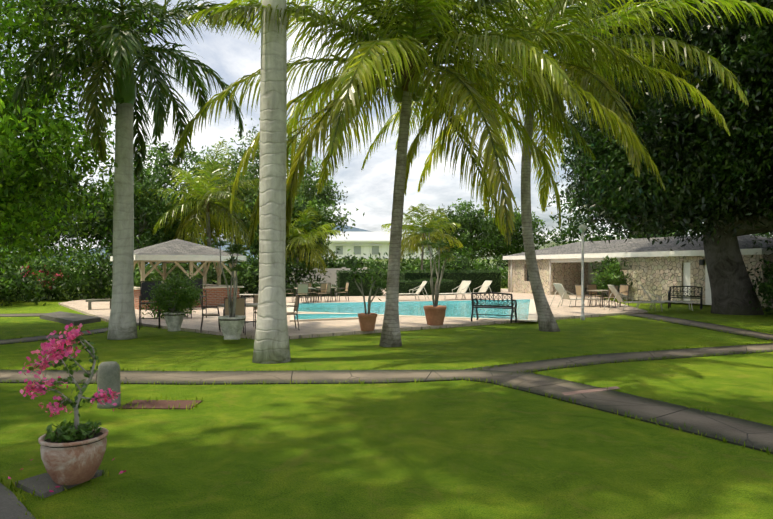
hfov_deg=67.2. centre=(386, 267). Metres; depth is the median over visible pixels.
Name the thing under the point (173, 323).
plant pot
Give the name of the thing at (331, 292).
table
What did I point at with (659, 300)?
lounge chair
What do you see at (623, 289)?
chair
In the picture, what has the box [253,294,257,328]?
gazebo chair
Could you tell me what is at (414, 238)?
palm tree
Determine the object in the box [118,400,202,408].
slab
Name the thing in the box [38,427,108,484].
flower pot
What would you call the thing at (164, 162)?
tree
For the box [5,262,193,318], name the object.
shrub leaves
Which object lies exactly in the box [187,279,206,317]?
bar stool
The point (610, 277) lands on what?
shrub leaves
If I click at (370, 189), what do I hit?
sky
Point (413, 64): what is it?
palm tree
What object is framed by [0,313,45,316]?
path
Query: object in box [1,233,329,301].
hedge
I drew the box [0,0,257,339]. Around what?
palm tree
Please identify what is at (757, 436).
path
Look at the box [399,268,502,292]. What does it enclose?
hedge
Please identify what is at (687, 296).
iron bench
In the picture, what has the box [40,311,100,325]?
platform
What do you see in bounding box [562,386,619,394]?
path brick band
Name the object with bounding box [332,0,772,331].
palm tree
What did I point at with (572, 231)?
tree leaves
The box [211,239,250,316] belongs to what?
urn plant stems
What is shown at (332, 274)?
boundary wall
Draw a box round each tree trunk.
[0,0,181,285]
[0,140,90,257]
[9,176,75,253]
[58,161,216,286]
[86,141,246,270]
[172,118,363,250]
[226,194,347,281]
[250,211,329,261]
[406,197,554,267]
[535,0,772,314]
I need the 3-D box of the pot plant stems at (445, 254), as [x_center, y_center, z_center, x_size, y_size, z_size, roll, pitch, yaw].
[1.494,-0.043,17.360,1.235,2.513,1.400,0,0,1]
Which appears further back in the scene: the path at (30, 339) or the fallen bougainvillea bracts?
the path at (30, 339)
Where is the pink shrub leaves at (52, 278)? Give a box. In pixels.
[20,262,160,310]
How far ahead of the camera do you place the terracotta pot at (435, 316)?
17.15 m
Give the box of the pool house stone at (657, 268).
[503,235,772,307]
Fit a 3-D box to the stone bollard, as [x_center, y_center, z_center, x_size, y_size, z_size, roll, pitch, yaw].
[-3.588,1.504,7.516,0.272,0.585,0.229,0,0,1]
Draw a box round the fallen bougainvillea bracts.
[8,458,125,491]
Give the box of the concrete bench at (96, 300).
[86,299,111,309]
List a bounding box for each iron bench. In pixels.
[471,292,516,322]
[668,286,702,309]
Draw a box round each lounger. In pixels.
[399,281,429,299]
[439,281,470,298]
[455,281,492,298]
[550,283,601,306]
[603,285,664,310]
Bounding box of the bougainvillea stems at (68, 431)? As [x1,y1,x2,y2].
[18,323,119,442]
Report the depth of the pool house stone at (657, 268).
30.49 m
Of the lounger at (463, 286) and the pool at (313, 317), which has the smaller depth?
the pool at (313, 317)
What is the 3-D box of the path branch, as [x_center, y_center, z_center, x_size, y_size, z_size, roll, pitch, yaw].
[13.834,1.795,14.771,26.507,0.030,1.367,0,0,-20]
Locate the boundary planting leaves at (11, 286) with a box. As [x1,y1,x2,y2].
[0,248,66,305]
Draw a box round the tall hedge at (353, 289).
[336,267,383,295]
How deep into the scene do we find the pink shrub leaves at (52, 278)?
30.68 m
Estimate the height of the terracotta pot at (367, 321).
0.460 m
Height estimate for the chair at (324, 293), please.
0.964 m
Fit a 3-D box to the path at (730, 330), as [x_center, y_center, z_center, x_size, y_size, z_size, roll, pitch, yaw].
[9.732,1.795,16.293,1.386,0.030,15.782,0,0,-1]
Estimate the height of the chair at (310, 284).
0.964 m
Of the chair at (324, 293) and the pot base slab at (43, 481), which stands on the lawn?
the pot base slab at (43, 481)
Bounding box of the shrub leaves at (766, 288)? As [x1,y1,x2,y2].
[748,260,772,314]
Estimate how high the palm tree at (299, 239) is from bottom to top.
5.758 m
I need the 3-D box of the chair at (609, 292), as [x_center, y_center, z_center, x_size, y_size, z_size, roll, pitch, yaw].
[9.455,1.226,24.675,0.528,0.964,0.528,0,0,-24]
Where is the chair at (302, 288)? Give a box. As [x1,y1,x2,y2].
[297,283,308,302]
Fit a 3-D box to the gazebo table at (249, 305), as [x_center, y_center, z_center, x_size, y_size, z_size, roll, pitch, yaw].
[-3.668,1.347,15.698,1.500,0.723,0.900,0,0,-37]
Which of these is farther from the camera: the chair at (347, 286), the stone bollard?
the chair at (347, 286)
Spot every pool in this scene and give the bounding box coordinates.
[286,299,536,321]
[290,314,358,321]
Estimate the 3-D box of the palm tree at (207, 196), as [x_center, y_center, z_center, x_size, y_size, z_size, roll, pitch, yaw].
[-10.912,-2.777,36.545,8.016,9.467,8.188,0,0,31]
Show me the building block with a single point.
(359, 244)
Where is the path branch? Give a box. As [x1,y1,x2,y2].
[469,343,772,371]
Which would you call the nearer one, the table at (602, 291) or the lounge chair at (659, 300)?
the lounge chair at (659, 300)
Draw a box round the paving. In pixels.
[0,483,35,518]
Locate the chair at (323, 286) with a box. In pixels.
[320,283,330,301]
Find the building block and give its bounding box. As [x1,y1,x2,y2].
[257,232,634,276]
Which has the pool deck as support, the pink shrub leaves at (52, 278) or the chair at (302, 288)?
the chair at (302, 288)
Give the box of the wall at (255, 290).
[249,282,336,296]
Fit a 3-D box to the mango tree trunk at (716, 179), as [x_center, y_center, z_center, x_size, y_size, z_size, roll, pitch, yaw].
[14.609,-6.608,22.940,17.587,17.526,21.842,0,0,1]
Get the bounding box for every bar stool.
[139,281,159,329]
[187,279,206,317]
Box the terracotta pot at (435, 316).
[424,305,446,325]
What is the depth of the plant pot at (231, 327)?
13.71 m
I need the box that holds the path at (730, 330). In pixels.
[624,313,772,340]
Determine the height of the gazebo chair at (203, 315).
0.964 m
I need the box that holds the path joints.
[96,316,747,420]
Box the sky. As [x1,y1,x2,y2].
[0,0,772,252]
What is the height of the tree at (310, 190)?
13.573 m
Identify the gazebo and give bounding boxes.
[110,239,245,309]
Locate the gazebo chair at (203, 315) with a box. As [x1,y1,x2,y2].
[200,295,220,332]
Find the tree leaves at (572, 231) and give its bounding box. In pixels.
[539,182,772,247]
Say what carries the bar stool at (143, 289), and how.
on the pool deck
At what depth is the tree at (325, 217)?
38.15 m
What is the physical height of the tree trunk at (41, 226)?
10.932 m
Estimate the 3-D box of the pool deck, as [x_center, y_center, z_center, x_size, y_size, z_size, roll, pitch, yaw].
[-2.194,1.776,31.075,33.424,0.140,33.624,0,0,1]
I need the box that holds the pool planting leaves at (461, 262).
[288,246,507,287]
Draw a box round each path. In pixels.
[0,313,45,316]
[0,328,107,344]
[0,369,772,453]
[624,313,772,340]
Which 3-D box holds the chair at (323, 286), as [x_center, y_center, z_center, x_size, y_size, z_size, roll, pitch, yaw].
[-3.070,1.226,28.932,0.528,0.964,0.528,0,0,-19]
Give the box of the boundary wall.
[57,266,366,289]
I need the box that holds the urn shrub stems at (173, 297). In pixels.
[145,270,205,318]
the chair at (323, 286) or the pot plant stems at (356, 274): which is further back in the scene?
the chair at (323, 286)
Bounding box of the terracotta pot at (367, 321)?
[358,313,376,330]
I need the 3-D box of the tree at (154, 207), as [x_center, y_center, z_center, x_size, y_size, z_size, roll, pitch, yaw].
[-15.674,-2.497,36.031,10.001,9.041,8.449,0,0,1]
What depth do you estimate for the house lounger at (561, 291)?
25.39 m
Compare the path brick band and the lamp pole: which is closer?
the path brick band
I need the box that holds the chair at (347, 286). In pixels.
[337,282,348,300]
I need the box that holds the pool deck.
[59,288,646,338]
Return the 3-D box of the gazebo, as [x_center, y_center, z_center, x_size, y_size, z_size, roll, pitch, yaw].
[-9.573,0.191,26.569,4.700,3.030,4.700,0,0,-37]
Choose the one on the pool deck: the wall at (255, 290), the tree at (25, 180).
the wall at (255, 290)
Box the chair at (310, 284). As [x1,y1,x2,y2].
[301,282,311,301]
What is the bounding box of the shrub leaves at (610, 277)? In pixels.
[590,255,634,299]
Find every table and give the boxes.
[217,303,257,322]
[294,287,315,302]
[316,287,336,300]
[587,290,615,306]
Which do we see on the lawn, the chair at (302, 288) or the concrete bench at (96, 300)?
the concrete bench at (96, 300)
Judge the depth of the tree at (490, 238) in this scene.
58.87 m
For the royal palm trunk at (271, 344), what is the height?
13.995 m
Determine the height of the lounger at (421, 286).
1.004 m
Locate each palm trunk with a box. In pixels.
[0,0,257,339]
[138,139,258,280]
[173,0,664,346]
[252,0,290,363]
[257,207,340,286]
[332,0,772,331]
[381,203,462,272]
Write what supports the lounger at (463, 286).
on the pool deck
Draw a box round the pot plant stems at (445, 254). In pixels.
[417,226,454,306]
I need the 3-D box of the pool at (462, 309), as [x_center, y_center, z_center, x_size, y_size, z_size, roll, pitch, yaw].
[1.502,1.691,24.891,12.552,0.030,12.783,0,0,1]
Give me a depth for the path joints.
9.23 m
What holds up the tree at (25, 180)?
on the lawn
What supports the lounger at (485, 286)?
on the pool deck
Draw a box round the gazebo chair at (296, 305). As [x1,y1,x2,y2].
[286,294,299,329]
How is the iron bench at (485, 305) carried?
on the pool deck
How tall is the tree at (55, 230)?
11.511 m
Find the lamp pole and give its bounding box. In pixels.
[579,224,586,319]
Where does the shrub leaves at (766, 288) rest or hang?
on the lawn
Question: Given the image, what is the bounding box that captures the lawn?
[0,279,772,518]
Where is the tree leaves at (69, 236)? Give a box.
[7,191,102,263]
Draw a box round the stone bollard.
[97,361,120,408]
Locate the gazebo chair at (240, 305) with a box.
[223,297,245,334]
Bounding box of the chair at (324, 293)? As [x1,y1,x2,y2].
[315,283,327,302]
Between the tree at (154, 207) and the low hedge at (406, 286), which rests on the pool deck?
the low hedge at (406, 286)
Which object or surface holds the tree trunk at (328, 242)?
on the lawn
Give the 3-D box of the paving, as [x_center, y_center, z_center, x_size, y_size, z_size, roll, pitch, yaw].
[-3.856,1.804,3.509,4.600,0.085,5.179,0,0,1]
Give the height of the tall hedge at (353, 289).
1.932 m
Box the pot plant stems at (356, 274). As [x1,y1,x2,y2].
[346,264,386,313]
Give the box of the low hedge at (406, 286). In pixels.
[384,277,455,295]
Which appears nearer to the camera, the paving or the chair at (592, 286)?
the paving
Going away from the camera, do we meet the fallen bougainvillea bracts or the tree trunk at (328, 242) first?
the fallen bougainvillea bracts
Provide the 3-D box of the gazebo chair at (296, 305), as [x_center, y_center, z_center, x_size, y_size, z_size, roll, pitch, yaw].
[-2.691,1.226,16.030,0.527,0.964,0.528,0,0,-19]
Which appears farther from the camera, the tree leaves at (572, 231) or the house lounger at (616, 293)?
the tree leaves at (572, 231)
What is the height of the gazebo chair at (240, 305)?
0.964 m
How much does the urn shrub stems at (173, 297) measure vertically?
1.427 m
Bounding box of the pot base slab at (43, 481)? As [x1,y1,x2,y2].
[15,470,102,498]
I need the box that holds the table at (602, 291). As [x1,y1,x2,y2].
[587,290,615,306]

